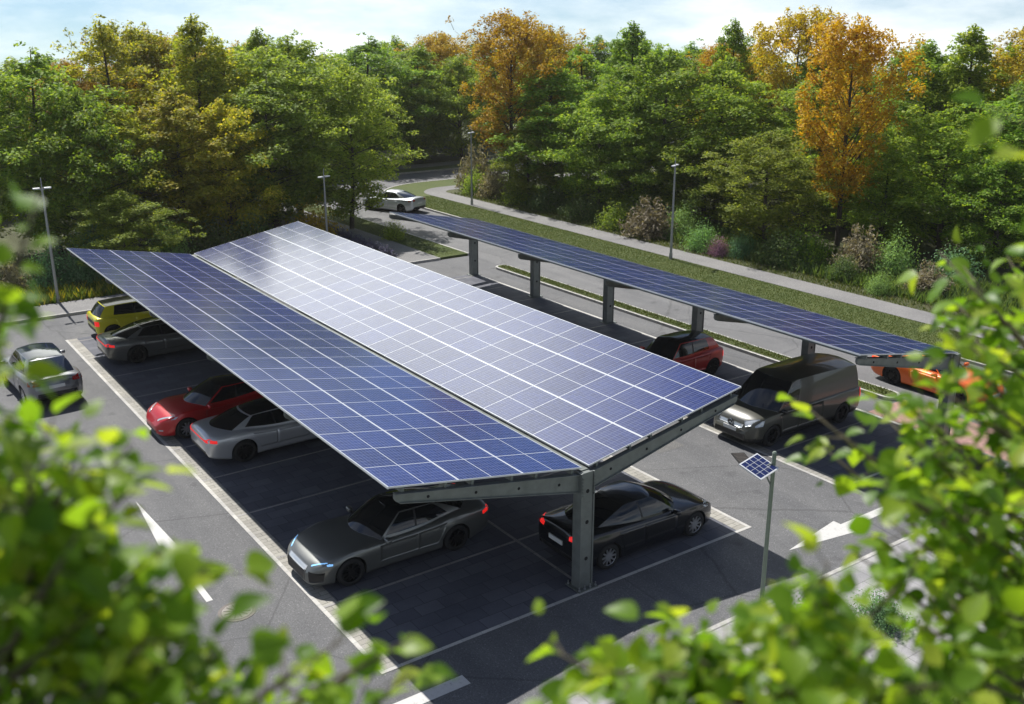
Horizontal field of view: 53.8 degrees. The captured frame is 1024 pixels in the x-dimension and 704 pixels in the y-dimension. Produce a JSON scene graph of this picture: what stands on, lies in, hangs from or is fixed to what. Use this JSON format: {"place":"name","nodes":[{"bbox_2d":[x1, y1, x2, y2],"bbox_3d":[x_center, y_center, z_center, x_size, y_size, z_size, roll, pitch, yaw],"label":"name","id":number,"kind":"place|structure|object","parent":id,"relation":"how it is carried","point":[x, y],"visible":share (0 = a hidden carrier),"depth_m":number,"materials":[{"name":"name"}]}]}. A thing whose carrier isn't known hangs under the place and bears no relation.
{"place":"outdoors","nodes":[
{"label":"outdoors","id":0,"kind":"place"},
{"bbox_2d":[0,165,290,305],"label":"planting ground","id":1,"kind":"structure","parent":0,"point":[14,245],"depth_m":60.21,"materials":[{"name":"soil"}]},
{"bbox_2d":[0,73,72,237],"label":"tree","id":2,"kind":"object","parent":1,"relation":"on","point":[8,215],"visible":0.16,"depth_m":54.73,"materials":[{"name":"green plant"}]},
{"bbox_2d":[22,230,81,290],"bbox_3d":[-22.712,-4.635,49.506,3.247,3.184,3.439,3,18,8],"label":"shrub","id":3,"kind":"object","parent":1,"relation":"on","point":[47,274],"visible":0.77,"depth_m":49.40,"materials":[{"name":"green plant"}]},
{"bbox_2d":[0,40,134,254],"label":"tree","id":4,"kind":"object","parent":1,"relation":"on","point":[32,69],"visible":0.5,"depth_m":53.10,"materials":[{"name":"green plant"}]},
{"bbox_2d":[7,57,146,186],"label":"tree","id":5,"kind":"object","parent":1,"relation":"on","point":[82,85],"visible":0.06,"depth_m":59.59,"materials":[{"name":"green plant"}]},
{"bbox_2d":[0,87,203,258],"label":"tree","id":6,"kind":"object","parent":1,"relation":"on","point":[89,118],"visible":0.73,"depth_m":52.07,"materials":[{"name":"green plant"}]},
{"bbox_2d":[56,14,185,193],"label":"tree","id":7,"kind":"object","parent":1,"relation":"on","point":[103,44],"visible":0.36,"depth_m":57.88,"materials":[{"name":"green plant"}]},
{"bbox_2d":[38,101,204,243],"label":"tree","id":8,"kind":"object","parent":1,"relation":"on","point":[117,119],"visible":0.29,"depth_m":54.55,"materials":[{"name":"green plant"}]},
{"bbox_2d":[50,19,197,201],"bbox_3d":[-24.640,-15.550,67.372,10.147,12.756,9.493,-4,18,-11],"label":"tree","id":9,"kind":"object","parent":1,"relation":"on","point":[130,35],"visible":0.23,"depth_m":64.72,"materials":[{"name":"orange plant"}]},
{"bbox_2d":[61,189,205,265],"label":"tree","id":10,"kind":"object","parent":1,"relation":"on","point":[119,199],"visible":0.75,"depth_m":50.53,"materials":[{"name":"green plant"}]},
{"bbox_2d":[80,28,232,208],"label":"tree","id":11,"kind":"object","parent":1,"relation":"on","point":[153,66],"visible":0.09,"depth_m":67.21,"materials":[{"name":"green plant"}]},
{"bbox_2d":[96,86,263,249],"bbox_3d":[-18.795,-10.198,56.731,8.847,9.188,8.856,5,19,14],"label":"tree","id":12,"kind":"object","parent":1,"relation":"on","point":[170,108],"visible":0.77,"depth_m":55.24,"materials":[{"name":"green plant"}]},
{"bbox_2d":[16,241,377,305],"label":"meadow plants","id":13,"kind":"object","parent":1,"relation":"on","point":[80,291],"visible":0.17,"depth_m":48.37,"materials":[{"name":"plant"}]},
{"bbox_2d":[138,13,270,217],"bbox_3d":[-18.991,-13.685,61.196,9.022,13.048,7.907,3,18,8],"label":"tree","id":14,"kind":"object","parent":1,"relation":"on","point":[193,39],"visible":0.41,"depth_m":59.85,"materials":[{"name":"green plant"}]},
{"bbox_2d":[178,206,239,264],"bbox_3d":[-16.475,-6.268,54.700,4.015,3.090,3.784,-9,20,-26],"label":"shrub","id":15,"kind":"object","parent":1,"relation":"on","point":[214,240],"visible":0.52,"depth_m":54.40,"materials":[{"name":"green plant"}]},
{"bbox_2d":[164,97,290,240],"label":"tree","id":16,"kind":"object","parent":1,"relation":"on","point":[228,123],"visible":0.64,"depth_m":56.74,"materials":[{"name":"green plant"}]},
{"bbox_2d":[171,38,301,220],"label":"tree","id":17,"kind":"object","parent":1,"relation":"on","point":[230,67],"visible":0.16,"depth_m":61.67,"materials":[{"name":"green plant"}]},
{"bbox_2d":[230,26,319,186],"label":"tree","id":18,"kind":"object","parent":1,"relation":"on","point":[257,40],"visible":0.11,"depth_m":64.95,"materials":[{"name":"green plant"}]},
{"bbox_2d":[205,66,353,227],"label":"tree","id":19,"kind":"object","parent":1,"relation":"on","point":[259,91],"visible":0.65,"depth_m":58.57,"materials":[{"name":"green plant"}]},
{"bbox_2d":[195,29,399,222],"bbox_3d":[-14.041,-14.065,63.856,11.635,12.128,15.035,-12,22,-32],"label":"tree","id":20,"kind":"object","parent":1,"relation":"on","point":[293,54],"visible":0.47,"depth_m":61.02,"materials":[{"name":"green plant"}]},
{"bbox_2d":[285,195,347,234],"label":"shrub","id":21,"kind":"object","parent":1,"relation":"on","point":[313,223],"visible":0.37,"depth_m":58.64,"materials":[{"name":"green plant"}]},
{"bbox_2d":[4,251,438,320],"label":"sidewalk","id":22,"kind":"structure","parent":0,"point":[68,307],"depth_m":47.06,"materials":[{"name":"concrete"}]},
{"bbox_2d":[14,105,770,183],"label":"woodland floor","id":23,"kind":"structure","parent":0,"point":[439,157],"depth_m":99.52,"materials":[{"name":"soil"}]},
{"bbox_2d":[320,32,443,154],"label":"tree","id":24,"kind":"object","parent":23,"relation":"on","point":[367,48],"visible":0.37,"depth_m":89.70,"materials":[{"name":"green plant"}]},
{"bbox_2d":[372,67,464,162],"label":"tree","id":25,"kind":"object","parent":23,"relation":"on","point":[411,140],"visible":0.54,"depth_m":91.91,"materials":[{"name":"green plant"}]},
{"bbox_2d":[385,30,490,123],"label":"tree","id":26,"kind":"object","parent":23,"relation":"on","point":[435,44],"visible":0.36,"depth_m":101.94,"materials":[{"name":"orange plant"}]},
{"bbox_2d":[369,41,507,157],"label":"tree","id":27,"kind":"object","parent":23,"relation":"on","point":[416,52],"visible":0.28,"depth_m":93.98,"materials":[{"name":"green plant"}]},
{"bbox_2d":[415,54,514,158],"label":"tree","id":28,"kind":"object","parent":23,"relation":"on","point":[455,142],"visible":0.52,"depth_m":93.98,"materials":[{"name":"green plant"}]},
{"bbox_2d":[77,304,735,663],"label":"parking bay paving","id":29,"kind":"structure","parent":0,"point":[449,604],"depth_m":25.99,"materials":[{"name":"asphalt"}]},
{"bbox_2d":[87,295,151,333],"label":"hatchback car","id":30,"kind":"object","parent":29,"relation":"on","point":[109,314],"visible":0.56,"depth_m":42.04,"materials":[{"name":"yellow paint"}]},
{"bbox_2d":[96,317,197,362],"bbox_3d":[-13.885,-0.721,40.474,5.014,1.412,2.233,-12,22,-33],"label":"fastback car","id":31,"kind":"object","parent":29,"relation":"on","point":[138,341],"visible":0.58,"depth_m":39.31,"materials":[{"name":"paint"}]},
{"bbox_2d":[146,374,262,437],"bbox_3d":[-9.597,1.570,33.397,4.734,1.452,2.177,-12,22,-33],"label":"sedan car","id":32,"kind":"object","parent":29,"relation":"on","point":[180,414],"visible":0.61,"depth_m":32.49,"materials":[{"name":"red paint"}]},
{"bbox_2d":[190,397,317,461],"bbox_3d":[-7.400,2.152,31.677,5.014,1.412,2.233,-12,22,-33],"label":"fastback car","id":33,"kind":"object","parent":29,"relation":"on","point":[245,431],"visible":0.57,"depth_m":30.52,"materials":[{"name":"silver metal"}]},
{"bbox_2d":[287,483,487,585],"bbox_3d":[-3.045,4.314,25.059,5.014,1.412,2.233,-12,22,-33],"label":"fastback car","id":34,"kind":"object","parent":29,"relation":"on","point":[377,531],"visible":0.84,"depth_m":24.37,"materials":[{"name":"paint"}]},
{"bbox_2d":[67,221,741,593],"bbox_3d":[-6.144,0.188,33.617,10.000,3.942,27.545,-12,22,-33],"label":"solar carport","id":35,"kind":"object","parent":29,"relation":"on","point":[583,395],"visible":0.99,"depth_m":27.82,"materials":[{"name":"photovoltaic glass"},{"name":"galvanised steel"},{"name":"aluminium"}]},
{"bbox_2d":[539,480,710,568],"bbox_3d":[2.984,4.089,25.684,4.754,1.452,2.177,-12,22,-33],"label":"sedan car","id":36,"kind":"object","parent":29,"relation":"on","point":[630,517],"visible":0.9,"depth_m":24.91,"materials":[{"name":"black paint"}]},
{"bbox_2d":[281,142,670,254],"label":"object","id":37,"kind":"structure","parent":0,"point":[398,248],"depth_m":63.29,"materials":[{"name":"concrete"}]},
{"bbox_2d":[264,57,427,228],"bbox_3d":[-10.281,-12.675,62.197,8.444,10.511,10.457,9,20,25],"label":"tree","id":38,"kind":"object","parent":37,"relation":"on","point":[348,202],"visible":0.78,"depth_m":61.61,"materials":[{"name":"green plant"}]},
{"bbox_2d":[0,256,1010,703],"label":"parking asphalt","id":39,"kind":"structure","parent":0,"point":[494,666],"depth_m":25.26,"materials":[{"name":"asphalt"}]},
{"bbox_2d":[3,343,82,401],"bbox_3d":[-16.980,0.540,36.211,2.242,1.662,4.804,-14,23,-36],"label":"suv car","id":40,"kind":"object","parent":39,"relation":"on","point":[70,383],"visible":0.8,"depth_m":34.89,"materials":[{"name":"silver metal"}]},
{"bbox_2d":[65,340,385,673],"bbox_3d":[-10.577,3.015,31.277,0.100,0.001,27.700,-12,22,-33],"label":"edge line","id":41,"kind":"object","parent":39,"relation":"on","point":[294,579],"visible":1,"depth_m":26.76,"materials":[{"name":"white paint"}]},
{"bbox_2d":[68,338,398,669],"bbox_3d":[-10.418,2.965,31.444,0.360,0.001,27.600,-12,22,-33],"label":"paver strip","id":42,"kind":"object","parent":39,"relation":"on","point":[362,636],"visible":0.8,"depth_m":27.59,"materials":[{"name":"concrete"}]},
{"bbox_2d":[394,675,469,703],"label":"arrow marking","id":43,"kind":"object","parent":39,"relation":"on","point":[434,692],"visible":1,"depth_m":19.97,"materials":[{"name":"paint"}]},
{"bbox_2d":[384,527,747,671],"bbox_3d":[1.795,5.550,23.517,10.720,0.001,0.100,-12,22,-33],"label":"edge line","id":44,"kind":"object","parent":39,"relation":"on","point":[545,607],"visible":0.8,"depth_m":22.98,"materials":[{"name":"white paint"}]},
{"bbox_2d":[496,265,897,400],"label":"median kerb","id":45,"kind":"structure","parent":39,"relation":"on","point":[766,358],"depth_m":44.55,"materials":[{"name":"stone"}]},
{"bbox_2d":[498,264,896,395],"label":"median turf","id":46,"kind":"structure","parent":45,"relation":"on","point":[754,350],"depth_m":42.70,"materials":[{"name":"plant"}]},
{"bbox_2d":[684,415,834,481],"bbox_3d":[1.623,0.312,39.567,0.330,0.001,27.500,-12,22,-33],"label":"paver strip","id":47,"kind":"object","parent":39,"relation":"on","point":[795,463],"depth_m":30.84,"materials":[{"name":"concrete"}]},
{"bbox_2d":[790,507,880,549],"bbox_3d":[8.698,4.584,26.491,4.310,0.001,0.720,-12,22,-33],"label":"arrow marking","id":48,"kind":"object","parent":39,"relation":"on","point":[833,529],"visible":0.5,"depth_m":26.29,"materials":[{"name":"paint"}]},
{"bbox_2d":[868,402,1008,459],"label":"red paving","id":49,"kind":"structure","parent":39,"relation":"on","point":[965,440],"depth_m":32.65,"materials":[{"name":"brick"}]},
{"bbox_2d":[0,0,1023,98],"label":"sky","id":50,"kind":"structure","parent":0,"point":[336,24],"materials":[{"name":"white"}]},
{"bbox_2d":[303,127,875,259],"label":"verge","id":51,"kind":"structure","parent":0,"point":[431,249],"depth_m":63.00,"materials":[{"name":"plant"}]},
{"bbox_2d":[304,172,1023,370],"bbox_3d":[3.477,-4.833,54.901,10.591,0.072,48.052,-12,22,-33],"label":"verge grass","id":52,"kind":"structure","parent":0,"point":[568,233],"depth_m":54.33,"materials":[{"name":"plant"}]},
{"bbox_2d":[321,131,1015,422],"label":"road","id":53,"kind":"structure","parent":0,"point":[783,344],"depth_m":49.45,"materials":[{"name":"asphalt"}]},
{"bbox_2d":[363,189,425,212],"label":"estate car","id":54,"kind":"object","parent":53,"relation":"on","point":[400,201],"visible":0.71,"depth_m":69.90,"materials":[{"name":"silver metal"}]},
{"bbox_2d":[871,355,1004,404],"bbox_3d":[15.286,0.707,36.311,2.210,1.282,4.554,-12,22,-33],"label":"coupe car","id":55,"kind":"object","parent":53,"relation":"on","point":[893,375],"visible":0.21,"depth_m":36.02,"materials":[{"name":"orange paint"}]},
{"bbox_2d":[451,275,935,480],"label":"parking bay paving","id":56,"kind":"structure","parent":0,"point":[883,436],"depth_m":33.22,"materials":[{"name":"asphalt"}]},
{"bbox_2d":[389,212,960,441],"bbox_3d":[3.860,-2.043,40.536,5.290,3.887,27.545,-12,22,-33],"label":"solar carport","id":57,"kind":"object","parent":56,"relation":"on","point":[810,330],"visible":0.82,"depth_m":35.78,"materials":[{"name":"glass"}]},
{"bbox_2d":[640,330,722,374],"bbox_3d":[5.942,0.173,37.576,3.974,1.512,2.115,-12,22,-33],"label":"hatchback car","id":58,"kind":"object","parent":56,"relation":"on","point":[699,350],"visible":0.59,"depth_m":37.30,"materials":[{"name":"red paint"}]},
{"bbox_2d":[714,353,860,445],"bbox_3d":[8.964,1.449,32.897,5.304,1.992,2.360,-12,22,-33],"label":"delivery van","id":59,"kind":"object","parent":56,"relation":"on","point":[824,387],"visible":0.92,"depth_m":32.08,"materials":[{"name":"grey paint"}]},
{"bbox_2d":[424,162,1023,348],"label":"path","id":60,"kind":"structure","parent":0,"point":[921,316],"depth_m":54.69,"materials":[{"name":"concrete"}]},
{"bbox_2d":[446,169,1023,335],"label":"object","id":61,"kind":"structure","parent":0,"point":[654,241],"depth_m":54.08,"materials":[{"name":"concrete"}]},
{"bbox_2d":[453,143,496,189],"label":"shrub","id":62,"kind":"object","parent":61,"relation":"on","point":[483,168],"visible":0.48,"depth_m":79.14,"materials":[{"name":"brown plant"}]},
{"bbox_2d":[474,157,512,198],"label":"shrub","id":63,"kind":"object","parent":61,"relation":"on","point":[492,185],"visible":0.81,"depth_m":75.00,"materials":[{"name":"brown plant"}]},
{"bbox_2d":[522,183,571,213],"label":"shrub","id":64,"kind":"object","parent":61,"relation":"on","point":[544,200],"visible":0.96,"depth_m":69.62,"materials":[{"name":"green plant"}]},
{"bbox_2d":[552,193,608,222],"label":"shrub","id":65,"kind":"object","parent":61,"relation":"on","point":[583,209],"visible":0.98,"depth_m":66.70,"materials":[{"name":"green plant"}]},
{"bbox_2d":[617,195,677,241],"bbox_3d":[8.334,-8.280,61.617,4.088,2.700,3.831,0,18,1],"label":"shrub","id":66,"kind":"object","parent":61,"relation":"on","point":[644,224],"visible":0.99,"depth_m":61.17,"materials":[{"name":"grey plant"}]},
{"bbox_2d":[678,216,721,252],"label":"shrub","id":67,"kind":"object","parent":61,"relation":"on","point":[701,245],"visible":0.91,"depth_m":57.63,"materials":[{"name":"green plant"}]},
{"bbox_2d":[462,134,1023,326],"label":"woodland floor","id":68,"kind":"structure","parent":0,"point":[925,247],"depth_m":60.50,"materials":[{"name":"soil"}]},
{"bbox_2d":[445,7,587,184],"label":"tree","id":69,"kind":"object","parent":68,"relation":"on","point":[509,28],"visible":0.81,"depth_m":73.52,"materials":[{"name":"orange plant"}]},
{"bbox_2d":[476,118,569,197],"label":"tree","id":70,"kind":"object","parent":68,"relation":"on","point":[520,182],"visible":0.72,"depth_m":71.90,"materials":[{"name":"green plant"}]},
{"bbox_2d":[478,62,619,192],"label":"tree","id":71,"kind":"object","parent":68,"relation":"on","point":[564,76],"visible":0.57,"depth_m":72.12,"materials":[{"name":"green plant"}]},
{"bbox_2d":[496,23,606,144],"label":"tree","id":72,"kind":"object","parent":68,"relation":"on","point":[556,50],"visible":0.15,"depth_m":81.86,"materials":[{"name":"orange plant"}]},
{"bbox_2d":[513,40,632,183],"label":"tree","id":73,"kind":"object","parent":68,"relation":"on","point":[587,62],"visible":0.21,"depth_m":78.70,"materials":[{"name":"green plant"}]},
{"bbox_2d":[504,86,672,204],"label":"tree","id":74,"kind":"object","parent":68,"relation":"on","point":[595,107],"visible":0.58,"depth_m":68.34,"materials":[{"name":"green plant"}]},
{"bbox_2d":[577,20,690,193],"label":"tree","id":75,"kind":"object","parent":68,"relation":"on","point":[632,42],"visible":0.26,"depth_m":70.10,"materials":[{"name":"green plant"}]},
{"bbox_2d":[578,122,700,211],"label":"tree","id":76,"kind":"object","parent":68,"relation":"on","point":[611,192],"visible":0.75,"depth_m":66.25,"materials":[{"name":"green plant"}]},
{"bbox_2d":[572,44,776,210],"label":"tree","id":77,"kind":"object","parent":68,"relation":"on","point":[667,65],"visible":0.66,"depth_m":65.82,"materials":[{"name":"green plant"}]},
{"bbox_2d":[659,195,703,239],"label":"shrub","id":78,"kind":"object","parent":68,"relation":"on","point":[681,227],"visible":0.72,"depth_m":61.14,"materials":[{"name":"green plant"}]},
{"bbox_2d":[634,129,767,220],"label":"tree","id":79,"kind":"object","parent":68,"relation":"on","point":[706,198],"visible":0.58,"depth_m":63.79,"materials":[{"name":"green plant"}]},
{"bbox_2d":[637,55,803,211],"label":"tree","id":80,"kind":"object","parent":68,"relation":"on","point":[732,76],"visible":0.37,"depth_m":66.24,"materials":[{"name":"green plant"}]},
{"bbox_2d":[689,17,767,177],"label":"tree","id":81,"kind":"object","parent":68,"relation":"on","point":[734,40],"visible":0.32,"depth_m":72.32,"materials":[{"name":"green plant"}]},
{"bbox_2d":[451,191,1023,332],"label":"woodland grass","id":82,"kind":"structure","parent":68,"relation":"on","point":[725,258],"depth_m":54.13,"materials":[{"name":"plant"}]},
{"bbox_2d":[479,184,1023,323],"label":"undergrowth","id":83,"kind":"object","parent":68,"relation":"on","point":[959,289],"visible":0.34,"depth_m":52.52,"materials":[{"name":"green plant"}]},
{"bbox_2d":[698,127,847,243],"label":"tree","id":84,"kind":"object","parent":68,"relation":"on","point":[765,216],"visible":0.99,"depth_m":56.22,"materials":[{"name":"green plant"}]},
{"bbox_2d":[748,223,815,269],"bbox_3d":[14.536,-5.839,54.488,3.748,2.377,3.532,11,21,29],"label":"shrub","id":85,"kind":"object","parent":68,"relation":"on","point":[781,248],"visible":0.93,"depth_m":54.03,"materials":[{"name":"green plant"}]},
{"bbox_2d":[737,5,861,193],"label":"tree","id":86,"kind":"object","parent":68,"relation":"on","point":[797,22],"visible":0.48,"depth_m":72.40,"materials":[{"name":"yellow plant"}]},
{"bbox_2d":[776,218,838,265],"bbox_3d":[16.008,-5.920,54.370,3.480,2.615,3.279,15,23,39],"label":"shrub","id":87,"kind":"object","parent":68,"relation":"on","point":[811,243],"visible":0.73,"depth_m":54.11,"materials":[{"name":"green plant"}]},
{"bbox_2d":[727,65,889,218],"bbox_3d":[19.953,-13.562,65.903,9.852,9.901,11.825,9,20,25],"label":"tree","id":88,"kind":"object","parent":68,"relation":"on","point":[790,95],"visible":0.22,"depth_m":64.66,"materials":[{"name":"green plant"}]},
{"bbox_2d":[778,13,934,246],"bbox_3d":[19.037,-12.541,57.668,8.418,13.060,7.713,2,18,7],"label":"tree","id":89,"kind":"object","parent":68,"relation":"on","point":[876,50],"visible":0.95,"depth_m":56.07,"materials":[{"name":"orange plant"}]},
{"bbox_2d":[827,223,886,274],"bbox_3d":[18.100,-5.378,52.558,3.293,2.817,3.086,-1,18,-4],"label":"shrub","id":90,"kind":"object","parent":68,"relation":"on","point":[860,252],"visible":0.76,"depth_m":52.23,"materials":[{"name":"grey plant"}]},
{"bbox_2d":[783,109,931,228],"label":"tree","id":91,"kind":"object","parent":68,"relation":"on","point":[826,209],"visible":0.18,"depth_m":62.38,"materials":[{"name":"green plant"}]},
{"bbox_2d":[822,149,940,245],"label":"tree","id":92,"kind":"object","parent":68,"relation":"on","point":[880,227],"visible":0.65,"depth_m":57.63,"materials":[{"name":"green plant"}]},
{"bbox_2d":[864,221,921,278],"bbox_3d":[19.558,-5.352,51.702,3.153,3.184,2.976,-6,19,-18],"label":"shrub","id":93,"kind":"object","parent":68,"relation":"on","point":[889,264],"visible":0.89,"depth_m":51.50,"materials":[{"name":"green plant"}]},
{"bbox_2d":[830,39,1005,210],"bbox_3d":[26.746,-14.408,65.767,10.373,11.585,9.433,-14,23,-37],"label":"tree","id":94,"kind":"object","parent":68,"relation":"on","point":[932,61],"visible":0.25,"depth_m":64.06,"materials":[{"name":"green plant"}]},
{"bbox_2d":[899,259,955,296],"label":"shrub","id":95,"kind":"object","parent":68,"relation":"on","point":[924,279],"visible":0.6,"depth_m":48.42,"materials":[{"name":"brown plant"}]},
{"bbox_2d":[860,103,1023,254],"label":"tree","id":96,"kind":"object","parent":68,"relation":"on","point":[951,143],"visible":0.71,"depth_m":54.65,"materials":[{"name":"green plant"}]},
{"bbox_2d":[888,23,1023,223],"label":"tree","id":97,"kind":"object","parent":68,"relation":"on","point":[975,49],"visible":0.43,"depth_m":61.97,"materials":[{"name":"green plant"}]},
{"bbox_2d":[914,77,1023,246],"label":"tree","id":98,"kind":"object","parent":68,"relation":"on","point":[1014,108],"visible":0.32,"depth_m":53.93,"materials":[{"name":"green plant"}]},
{"bbox_2d":[923,155,1023,271],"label":"tree","id":99,"kind":"object","parent":68,"relation":"on","point":[989,251],"visible":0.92,"depth_m":51.65,"materials":[{"name":"green plant"}]},
{"bbox_2d":[965,26,1023,181],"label":"tree","id":100,"kind":"object","parent":68,"relation":"on","point":[1016,70],"visible":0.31,"depth_m":63.46,"materials":[{"name":"yellow plant"}]},
{"bbox_2d":[568,506,1023,703],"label":"sidewalk","id":101,"kind":"structure","parent":0,"point":[862,575],"depth_m":22.46,"materials":[{"name":"concrete"}]},
{"bbox_2d":[739,451,778,599],"bbox_3d":[5.069,4.023,21.155,0.751,4.150,0.545,-16,24,-40],"label":"lamp post","id":102,"kind":"object","parent":101,"relation":"on","point":[758,466],"visible":0.84,"depth_m":20.72,"materials":[{"name":"metal"}]},
{"bbox_2d":[845,589,919,644],"bbox_3d":[8.036,5.460,21.815,1.720,1.030,1.624,-1,18,-4],"label":"shrub","id":103,"kind":"object","parent":101,"relation":"on","point":[881,615],"visible":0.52,"depth_m":21.71,"materials":[{"name":"green plant"}]},
{"bbox_2d":[917,636,1023,703],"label":"planting ground","id":104,"kind":"structure","parent":0,"point":[954,699],"depth_m":19.80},
{"bbox_2d":[0,178,456,703],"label":"leafy tree","id":105,"kind":"object","parent":104,"relation":"on","point":[61,600],"visible":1,"depth_m":1.96,"materials":[{"name":"green plant"}]},
{"bbox_2d":[524,523,1001,703],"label":"leafy tree","id":106,"kind":"object","parent":104,"relation":"on","point":[812,655],"visible":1,"depth_m":2.20,"materials":[{"name":"green plant"}]},
{"bbox_2d":[777,78,1023,703],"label":"leafy tree","id":107,"kind":"object","parent":104,"relation":"on","point":[990,593],"visible":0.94,"depth_m":2.94,"materials":[{"name":"green plant"}]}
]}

